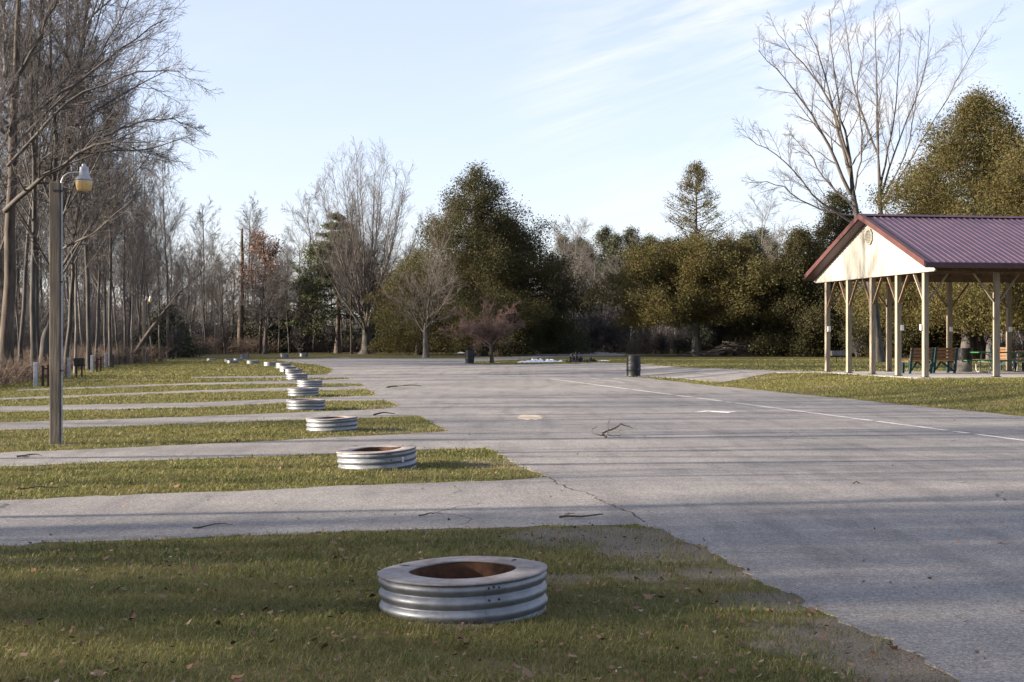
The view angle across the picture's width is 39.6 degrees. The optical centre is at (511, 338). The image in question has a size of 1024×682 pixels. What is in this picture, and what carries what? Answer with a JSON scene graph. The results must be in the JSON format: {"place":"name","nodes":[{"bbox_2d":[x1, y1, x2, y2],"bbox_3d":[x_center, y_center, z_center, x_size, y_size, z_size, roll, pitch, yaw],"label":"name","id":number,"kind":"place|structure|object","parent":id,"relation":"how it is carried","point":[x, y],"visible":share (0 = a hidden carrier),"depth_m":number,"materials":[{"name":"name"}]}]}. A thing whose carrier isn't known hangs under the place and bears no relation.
{"place":"outdoors","nodes":[
{"label":"outdoors","id":0,"kind":"place"},
{"bbox_2d":[0,350,1023,681],"bbox_3d":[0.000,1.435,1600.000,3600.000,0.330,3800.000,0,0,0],"label":"ground","id":1,"kind":"structure","parent":0,"point":[904,668],"depth_m":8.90,"materials":[{"name":"green plant"}]},
{"bbox_2d":[0,120,41,342],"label":"bare tree","id":2,"kind":"object","parent":1,"relation":"on","point":[17,264],"visible":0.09,"depth_m":83.99,"materials":[{"name":"brown plant"}]},
{"bbox_2d":[0,8,59,349],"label":"bare tree","id":3,"kind":"object","parent":1,"relation":"on","point":[41,238],"visible":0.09,"depth_m":66.41,"materials":[{"name":"brown plant"}]},
{"bbox_2d":[0,0,61,192],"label":"bare tree","id":4,"kind":"object","parent":1,"relation":"on","point":[13,78],"visible":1,"depth_m":46.10,"materials":[{"name":"brown plant"}]},
{"bbox_2d":[0,350,73,385],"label":"dry undergrowth","id":5,"kind":"object","parent":1,"relation":"on","point":[19,371],"visible":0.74,"depth_m":51.12,"materials":[{"name":"brown plant"}]},
{"bbox_2d":[0,0,87,255],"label":"bare tree","id":6,"kind":"object","parent":1,"relation":"on","point":[1,225],"visible":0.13,"depth_m":60.44,"materials":[{"name":"brown plant"}]},
{"bbox_2d":[0,0,110,364],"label":"bare tree","id":7,"kind":"object","parent":1,"relation":"on","point":[22,322],"visible":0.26,"depth_m":57.96,"materials":[{"name":"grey plant"}]},
{"bbox_2d":[0,6,112,357],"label":"bare tree","id":8,"kind":"object","parent":1,"relation":"on","point":[37,296],"visible":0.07,"depth_m":72.14,"materials":[{"name":"grey plant"}]},
{"bbox_2d":[0,0,121,372],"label":"bare tree","id":9,"kind":"object","parent":1,"relation":"on","point":[33,340],"visible":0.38,"depth_m":56.11,"materials":[{"name":"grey plant"}]},
{"bbox_2d":[49,163,92,443],"bbox_3d":[-6.713,-0.435,21.665,0.638,4.470,0.256,0,0,-4],"label":"lamp post","id":10,"kind":"object","parent":1,"relation":"on","point":[84,180],"visible":0.88,"depth_m":21.60,"materials":[{"name":"metal"}]},
{"bbox_2d":[5,5,158,374],"bbox_3d":[-18.478,-6.370,61.618,6.452,16.252,3.929,0,0,-5],"label":"bare tree","id":11,"kind":"object","parent":1,"relation":"on","point":[70,314],"visible":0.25,"depth_m":61.79,"materials":[{"name":"brown plant"}]},
{"bbox_2d":[0,0,170,364],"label":"bare tree","id":12,"kind":"object","parent":1,"relation":"on","point":[44,345],"visible":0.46,"depth_m":59.97,"materials":[{"name":"brown plant"}]},
{"bbox_2d":[42,30,129,372],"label":"bare tree","id":13,"kind":"object","parent":1,"relation":"on","point":[76,325],"visible":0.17,"depth_m":66.15,"materials":[{"name":"brown plant"}]},
{"bbox_2d":[0,270,184,355],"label":"dark thicket","id":14,"kind":"object","parent":1,"relation":"on","point":[26,337],"visible":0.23,"depth_m":113.59,"materials":[{"name":"brown plant"}]},
{"bbox_2d":[14,341,178,368],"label":"dry undergrowth","id":15,"kind":"object","parent":1,"relation":"on","point":[81,353],"visible":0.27,"depth_m":87.58,"materials":[{"name":"brown plant"}]},
{"bbox_2d":[134,290,184,354],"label":"fallen tree","id":16,"kind":"object","parent":15,"relation":"on","point":[144,339],"visible":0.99,"depth_m":93.52,"materials":[{"name":"wood"}]},
{"bbox_2d":[40,0,152,369],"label":"bare tree","id":17,"kind":"object","parent":1,"relation":"on","point":[88,337],"visible":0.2,"depth_m":71.84,"materials":[{"name":"brown plant"}]},
{"bbox_2d":[69,146,142,364],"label":"bare tree","id":18,"kind":"object","parent":1,"relation":"on","point":[104,322],"visible":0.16,"depth_m":84.02,"materials":[{"name":"brown plant"}]},
{"bbox_2d":[65,98,148,365],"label":"bare tree","id":19,"kind":"object","parent":1,"relation":"on","point":[97,315],"visible":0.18,"depth_m":80.07,"materials":[{"name":"brown plant"}]},
{"bbox_2d":[0,0,218,274],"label":"bare tree","id":20,"kind":"object","parent":1,"relation":"on","point":[55,176],"visible":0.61,"depth_m":56.52,"materials":[{"name":"brown plant"}]},
{"bbox_2d":[0,0,222,380],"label":"bare tree","id":21,"kind":"object","parent":1,"relation":"on","point":[13,198],"visible":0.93,"depth_m":51.90,"materials":[{"name":"brown plant"}]},
{"bbox_2d":[79,194,143,363],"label":"bare tree","id":22,"kind":"object","parent":1,"relation":"on","point":[116,297],"visible":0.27,"depth_m":87.97,"materials":[{"name":"brown plant"}]},
{"bbox_2d":[76,47,161,367],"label":"bare tree","id":23,"kind":"object","parent":1,"relation":"on","point":[110,359],"visible":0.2,"depth_m":78.11,"materials":[{"name":"grey plant"}]},
{"bbox_2d":[93,137,155,363],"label":"bare tree","id":24,"kind":"object","parent":1,"relation":"on","point":[131,245],"visible":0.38,"depth_m":89.76,"materials":[{"name":"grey plant"}]},
{"bbox_2d":[103,161,165,358],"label":"bare tree","id":25,"kind":"object","parent":1,"relation":"on","point":[137,298],"visible":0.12,"depth_m":103.84,"materials":[{"name":"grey plant"}]},
{"bbox_2d":[105,114,167,363],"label":"bare tree","id":26,"kind":"object","parent":1,"relation":"on","point":[131,360],"visible":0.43,"depth_m":92.00,"materials":[{"name":"brown plant"}]},
{"bbox_2d":[112,189,171,357],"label":"bare tree","id":27,"kind":"object","parent":1,"relation":"on","point":[148,295],"visible":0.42,"depth_m":99.89,"materials":[{"name":"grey plant"}]},
{"bbox_2d":[118,129,173,360],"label":"bare tree","id":28,"kind":"object","parent":1,"relation":"on","point":[144,256],"visible":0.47,"depth_m":96.31,"materials":[{"name":"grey plant"}]},
{"bbox_2d":[125,184,186,358],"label":"bare tree","id":29,"kind":"object","parent":1,"relation":"on","point":[162,237],"visible":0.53,"depth_m":108.11,"materials":[{"name":"grey plant"}]},
{"bbox_2d":[122,303,213,357],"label":"evergreen shrub","id":30,"kind":"object","parent":1,"relation":"on","point":[188,346],"visible":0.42,"depth_m":121.34,"materials":[{"name":"green plant"}]},
{"bbox_2d":[127,134,211,358],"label":"bare tree","id":31,"kind":"object","parent":1,"relation":"on","point":[167,276],"visible":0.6,"depth_m":112.12,"materials":[{"name":"brown plant"}]},
{"bbox_2d":[153,214,188,308],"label":"bare tree","id":32,"kind":"object","parent":1,"relation":"on","point":[172,263],"visible":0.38,"depth_m":131.45,"materials":[{"name":"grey plant"}]},
{"bbox_2d":[157,321,186,358],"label":"bare shrub","id":33,"kind":"object","parent":1,"relation":"on","point":[174,341],"visible":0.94,"depth_m":111.91,"materials":[{"name":"grey plant"}]},
{"bbox_2d":[166,248,191,357],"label":"bare tree","id":34,"kind":"object","parent":1,"relation":"on","point":[177,289],"visible":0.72,"depth_m":118.17,"materials":[{"name":"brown plant"}]},
{"bbox_2d":[165,239,213,355],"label":"bare tree","id":35,"kind":"object","parent":1,"relation":"on","point":[189,290],"visible":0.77,"depth_m":123.69,"materials":[{"name":"grey plant"}]},
{"bbox_2d":[189,244,217,354],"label":"bare tree","id":36,"kind":"object","parent":1,"relation":"on","point":[201,286],"visible":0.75,"depth_m":139.81,"materials":[{"name":"grey plant"}]},
{"bbox_2d":[173,195,236,352],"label":"bare tree","id":37,"kind":"object","parent":1,"relation":"on","point":[200,217],"visible":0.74,"depth_m":151.96,"materials":[{"name":"grey plant"}]},
{"bbox_2d":[197,219,238,353],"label":"bare tree","id":38,"kind":"object","parent":1,"relation":"on","point":[212,247],"visible":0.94,"depth_m":149.70,"materials":[{"name":"brown plant"}]},
{"bbox_2d":[212,318,241,353],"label":"bare shrub","id":39,"kind":"object","parent":1,"relation":"on","point":[226,339],"visible":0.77,"depth_m":151.87,"materials":[{"name":"grey plant"}]},
{"bbox_2d":[195,245,259,353],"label":"bare tree","id":40,"kind":"object","parent":1,"relation":"on","point":[223,304],"visible":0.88,"depth_m":150.26,"materials":[{"name":"brown plant"}]},
{"bbox_2d":[206,236,258,339],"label":"bare tree","id":41,"kind":"object","parent":1,"relation":"on","point":[233,310],"visible":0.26,"depth_m":170.54,"materials":[{"name":"brown plant"}]},
{"bbox_2d":[65,272,414,346],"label":"dark thicket","id":42,"kind":"object","parent":1,"relation":"on","point":[196,324],"visible":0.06,"depth_m":176.28,"materials":[{"name":"plant"}]},
{"bbox_2d":[235,228,248,352],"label":"dead tree","id":43,"kind":"object","parent":1,"relation":"on","point":[240,333],"visible":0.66,"depth_m":159.62,"materials":[{"name":"brown plant"}]},
{"bbox_2d":[224,192,272,302],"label":"bare tree","id":44,"kind":"object","parent":1,"relation":"on","point":[247,218],"visible":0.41,"depth_m":175.13,"materials":[{"name":"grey plant"}]},
{"bbox_2d":[229,209,273,303],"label":"bare tree","id":45,"kind":"object","parent":1,"relation":"on","point":[255,220],"visible":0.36,"depth_m":171.34,"materials":[{"name":"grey plant"}]},
{"bbox_2d":[222,226,307,353],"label":"oak tree","id":46,"kind":"object","parent":1,"relation":"on","point":[260,240],"visible":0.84,"depth_m":153.00,"materials":[{"name":"brown plant"}]},
{"bbox_2d":[92,333,444,354],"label":"dry undergrowth","id":47,"kind":"object","parent":1,"relation":"on","point":[245,348],"visible":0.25,"depth_m":159.31,"materials":[{"name":"brown plant"}]},
{"bbox_2d":[234,231,315,353],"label":"bare tree","id":48,"kind":"object","parent":1,"relation":"on","point":[268,301],"visible":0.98,"depth_m":149.88,"materials":[{"name":"brown plant"}]},
{"bbox_2d":[244,296,317,352],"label":"evergreen shrub","id":49,"kind":"object","parent":1,"relation":"on","point":[272,334],"visible":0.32,"depth_m":166.37,"materials":[{"name":"green plant"}]},
{"bbox_2d":[271,247,305,352],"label":"bare tree","id":50,"kind":"object","parent":1,"relation":"on","point":[288,304],"visible":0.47,"depth_m":157.74,"materials":[{"name":"grey plant"}]},
{"bbox_2d":[263,170,330,352],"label":"bare tree","id":51,"kind":"object","parent":1,"relation":"on","point":[293,240],"visible":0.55,"depth_m":164.02,"materials":[{"name":"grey plant"}]},
{"bbox_2d":[283,314,318,352],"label":"bare shrub","id":52,"kind":"object","parent":1,"relation":"on","point":[300,340],"visible":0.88,"depth_m":159.79,"materials":[{"name":"grey plant"}]},
{"bbox_2d":[287,387,318,396],"bbox_3d":[-5.802,1.500,39.537,0.875,0.267,0.875,-1,0,0],"label":"fire ring","id":53,"kind":"object","parent":1,"relation":"on","point":[307,391],"visible":0.85,"depth_m":39.18,"materials":[{"name":"metal"}]},
{"bbox_2d":[286,399,325,410],"bbox_3d":[-4.643,1.500,32.045,0.880,0.267,0.886,1,0,0],"label":"fire ring","id":54,"kind":"object","parent":1,"relation":"on","point":[307,404],"visible":0.9,"depth_m":31.68,"materials":[{"name":"metal"}]},
{"bbox_2d":[315,316,345,352],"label":"bare shrub","id":55,"kind":"object","parent":1,"relation":"on","point":[328,336],"visible":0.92,"depth_m":159.87,"materials":[{"name":"grey plant"}]},
{"bbox_2d":[306,416,357,431],"bbox_3d":[-3.130,1.499,24.749,0.904,0.267,0.908,-2,1,0],"label":"fire ring","id":56,"kind":"object","parent":1,"relation":"on","point":[336,423],"visible":0.91,"depth_m":24.39,"materials":[{"name":"metal"}]},
{"bbox_2d":[281,212,388,352],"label":"pine tree","id":57,"kind":"object","parent":1,"relation":"on","point":[336,314],"visible":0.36,"depth_m":157.41,"materials":[{"name":"green plant"}]},
{"bbox_2d":[331,197,372,353],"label":"bare tree","id":58,"kind":"object","parent":1,"relation":"on","point":[351,303],"visible":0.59,"depth_m":148.06,"materials":[{"name":"brown plant"}]},
{"bbox_2d":[299,136,433,353],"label":"bare tree","id":59,"kind":"object","parent":1,"relation":"on","point":[362,286],"visible":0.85,"depth_m":147.04,"materials":[{"name":"brown plant"}]},
{"bbox_2d":[336,445,416,470],"bbox_3d":[-1.678,1.500,17.694,0.996,0.267,0.987,-3,1,0],"label":"fire ring","id":60,"kind":"object","parent":1,"relation":"on","point":[375,457],"visible":0.98,"depth_m":17.33,"materials":[{"name":"metal"}]},
{"bbox_2d":[360,246,472,354],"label":"cedar tree","id":61,"kind":"object","parent":1,"relation":"on","point":[394,343],"visible":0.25,"depth_m":140.88,"materials":[{"name":"green plant"}]},
{"bbox_2d":[378,198,468,357],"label":"bare tree","id":62,"kind":"object","parent":1,"relation":"on","point":[439,292],"visible":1,"depth_m":120.24,"materials":[{"name":"brown plant"}]},
{"bbox_2d":[377,556,547,623],"bbox_3d":[-0.291,1.500,8.459,1.014,0.267,1.011,-2,0,0],"label":"fire ring","id":63,"kind":"object","parent":1,"relation":"on","point":[476,589],"visible":0.97,"depth_m":8.10,"materials":[{"name":"metal"}]},
{"bbox_2d":[435,296,525,362],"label":"crabapple tree","id":64,"kind":"object","parent":1,"relation":"on","point":[474,329],"visible":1,"depth_m":92.37,"materials":[{"name":"brown plant"}]},
{"bbox_2d":[364,159,602,356],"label":"cedar tree","id":65,"kind":"object","parent":1,"relation":"on","point":[497,247],"visible":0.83,"depth_m":129.74,"materials":[{"name":"green plant"}]},
{"bbox_2d":[411,208,610,355],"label":"cedar tree","id":66,"kind":"object","parent":1,"relation":"on","point":[562,327],"visible":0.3,"depth_m":135.23,"materials":[{"name":"green plant"}]},
{"bbox_2d":[0,352,1023,681],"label":"parking lot","id":67,"kind":"structure","parent":1,"relation":"on","point":[924,498],"depth_m":15.13,"materials":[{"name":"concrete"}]},
{"bbox_2d":[554,379,1023,440],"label":"parking line","id":68,"kind":"object","parent":67,"relation":"on","point":[817,413],"visible":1,"depth_m":29.43,"materials":[{"name":"white paint"}]},
{"bbox_2d":[0,211,1023,351],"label":"distant woodland","id":69,"kind":"object","parent":1,"relation":"on","point":[198,306],"visible":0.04,"depth_m":169.58,"materials":[{"name":"brown plant"}]},
{"bbox_2d":[0,410,1023,681],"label":"dead leaves","id":70,"kind":"object","parent":1,"relation":"on","point":[526,670],"visible":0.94,"depth_m":8.04,"materials":[{"name":"brown plant"}]},
{"bbox_2d":[511,292,600,353],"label":"evergreen shrub","id":71,"kind":"object","parent":1,"relation":"on","point":[564,349],"visible":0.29,"depth_m":148.11,"materials":[{"name":"green plant"}]},
{"bbox_2d":[538,216,594,310],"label":"bare tree","id":72,"kind":"object","parent":1,"relation":"on","point":[558,232],"visible":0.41,"depth_m":190.16,"materials":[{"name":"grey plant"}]},
{"bbox_2d":[550,215,606,315],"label":"bare tree","id":73,"kind":"object","parent":1,"relation":"on","point":[581,227],"visible":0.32,"depth_m":199.97,"materials":[{"name":"brown plant"}]},
{"bbox_2d":[549,237,609,310],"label":"bare tree","id":74,"kind":"object","parent":1,"relation":"on","point":[585,251],"visible":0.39,"depth_m":188.07,"materials":[{"name":"brown plant"}]},
{"bbox_2d":[570,238,605,316],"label":"spruce tree","id":75,"kind":"object","parent":1,"relation":"on","point":[591,255],"visible":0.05,"depth_m":207.30,"materials":[{"name":"green plant"}]},
{"bbox_2d":[570,279,617,352],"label":"bare shrub","id":76,"kind":"object","parent":1,"relation":"on","point":[595,336],"visible":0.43,"depth_m":159.67,"materials":[{"name":"grey plant"}]},
{"bbox_2d":[584,225,618,271],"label":"tree","id":77,"kind":"object","parent":1,"relation":"on","point":[605,232],"visible":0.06,"depth_m":211.49,"materials":[{"name":"green plant"}]},
{"bbox_2d":[584,298,632,352],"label":"bare shrub","id":78,"kind":"object","parent":1,"relation":"on","point":[610,334],"visible":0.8,"depth_m":157.66,"materials":[{"name":"grey plant"}]},
{"bbox_2d":[584,232,637,334],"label":"spruce tree","id":79,"kind":"object","parent":1,"relation":"on","point":[613,242],"visible":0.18,"depth_m":204.48,"materials":[{"name":"green plant"}]},
{"bbox_2d":[608,224,662,348],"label":"spruce tree","id":80,"kind":"object","parent":1,"relation":"on","point":[628,234],"visible":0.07,"depth_m":204.51,"materials":[{"name":"plant"}]},
{"bbox_2d":[645,321,678,353],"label":"bare shrub","id":81,"kind":"object","parent":1,"relation":"on","point":[662,346],"visible":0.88,"depth_m":147.86,"materials":[{"name":"brown plant"}]},
{"bbox_2d":[432,528,955,680],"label":"pebbles","id":82,"kind":"object","parent":1,"relation":"on","point":[727,606],"visible":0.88,"depth_m":8.02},
{"bbox_2d":[575,159,813,355],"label":"cedar tree","id":83,"kind":"object","parent":1,"relation":"on","point":[693,270],"visible":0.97,"depth_m":127.87,"materials":[{"name":"green plant"}]},
{"bbox_2d":[673,321,716,353],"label":"evergreen shrub","id":84,"kind":"object","parent":1,"relation":"on","point":[702,333],"visible":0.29,"depth_m":148.99,"materials":[{"name":"green plant"}]},
{"bbox_2d":[689,318,731,354],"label":"bare shrub","id":85,"kind":"object","parent":1,"relation":"on","point":[714,336],"visible":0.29,"depth_m":139.77,"materials":[{"name":"brown plant"}]},
{"bbox_2d":[702,304,761,355],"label":"bare shrub","id":86,"kind":"object","parent":1,"relation":"on","point":[731,327],"visible":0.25,"depth_m":135.83,"materials":[{"name":"brown plant"}]},
{"bbox_2d":[736,227,772,336],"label":"cedar tree","id":87,"kind":"object","parent":1,"relation":"on","point":[750,237],"visible":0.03,"depth_m":159.48,"materials":[{"name":"green plant"}]},
{"bbox_2d":[676,326,854,356],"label":"brush pile","id":88,"kind":"object","parent":1,"relation":"on","point":[736,349],"visible":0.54,"depth_m":127.72,"materials":[{"name":"brown plant"}]},
{"bbox_2d":[732,192,799,260],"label":"bare tree","id":89,"kind":"object","parent":1,"relation":"on","point":[762,222],"visible":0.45,"depth_m":179.57,"materials":[{"name":"brown plant"}]},
{"bbox_2d":[722,220,854,356],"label":"cedar tree","id":90,"kind":"object","parent":1,"relation":"on","point":[799,243],"visible":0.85,"depth_m":126.28,"materials":[{"name":"green plant"}]},
{"bbox_2d":[731,0,900,361],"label":"bare tree","id":91,"kind":"object","parent":1,"relation":"on","point":[880,354],"visible":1,"depth_m":87.81,"materials":[{"name":"brown plant"}]},
{"bbox_2d":[612,329,1023,356],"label":"dry undergrowth","id":92,"kind":"object","parent":1,"relation":"on","point":[629,350],"visible":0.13,"depth_m":148.94,"materials":[{"name":"brown plant"}]},
{"bbox_2d":[775,187,865,355],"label":"cedar tree","id":93,"kind":"object","parent":1,"relation":"on","point":[834,224],"visible":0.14,"depth_m":134.22,"materials":[{"name":"green plant"}]},
{"bbox_2d":[823,282,1000,357],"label":"cedar tree","id":94,"kind":"object","parent":1,"relation":"on","point":[908,341],"visible":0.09,"depth_m":119.17,"materials":[{"name":"green plant"}]},
{"bbox_2d":[804,214,1023,378],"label":"pavilion","id":95,"kind":"structure","parent":1,"relation":"on","point":[888,249],"depth_m":49.35,"materials":[{"name":"wood"}]},
{"bbox_2d":[902,348,934,373],"bbox_3d":[14.663,0.785,51.344,1.000,0.939,0.630,0,0,-20],"label":"park bench","id":96,"kind":"object","parent":95,"relation":"on","point":[915,352],"visible":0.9,"depth_m":51.16,"materials":[{"name":"teal paint"}]},
{"bbox_2d":[929,347,957,372],"bbox_3d":[15.725,0.785,52.014,0.980,0.939,0.630,0,0,-18],"label":"park bench","id":97,"kind":"object","parent":95,"relation":"on","point":[948,357],"visible":0.88,"depth_m":51.85,"materials":[{"name":"teal paint"}]},
{"bbox_2d":[957,348,972,371],"bbox_3d":[17.126,0.798,53.832,0.596,0.904,0.600,0,0,0],"label":"trash barrel","id":98,"kind":"object","parent":95,"relation":"on","point":[962,364],"visible":0.84,"depth_m":53.58,"materials":[{"name":"grey metal"}]},
{"bbox_2d":[964,352,1023,372],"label":"picnic table","id":99,"kind":"object","parent":95,"relation":"on","point":[991,361],"visible":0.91,"depth_m":52.21,"materials":[{"name":"green paint"}]},
{"bbox_2d":[822,0,1006,355],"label":"bare tree","id":100,"kind":"object","parent":1,"relation":"on","point":[878,108],"visible":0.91,"depth_m":123.83,"materials":[{"name":"grey plant"}]},
{"bbox_2d":[828,78,1023,358],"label":"cedar tree","id":101,"kind":"object","parent":1,"relation":"on","point":[987,134],"visible":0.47,"depth_m":109.77,"materials":[{"name":"green plant"}]},
{"bbox_2d":[915,138,1023,343],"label":"cedar tree","id":102,"kind":"object","parent":1,"relation":"on","point":[1013,175],"visible":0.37,"depth_m":102.86,"materials":[{"name":"green plant"}]},
{"bbox_2d":[0,0,1023,334],"label":"sky","id":103,"kind":"structure","parent":0,"point":[596,110],"materials":[{"name":"blue"}]},
{"bbox_2d":[597,362,824,381],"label":"path","id":104,"kind":"structure","parent":0,"point":[715,374],"depth_m":57.91,"materials":[{"name":"concrete"}]},
{"bbox_2d":[626,355,640,376],"bbox_3d":[5.144,1.147,60.159,0.620,0.890,0.620,0,0,0],"label":"trash barrel","id":105,"kind":"object","parent":104,"relation":"on","point":[633,362],"visible":0.99,"depth_m":59.90,"materials":[{"name":"grey metal"}]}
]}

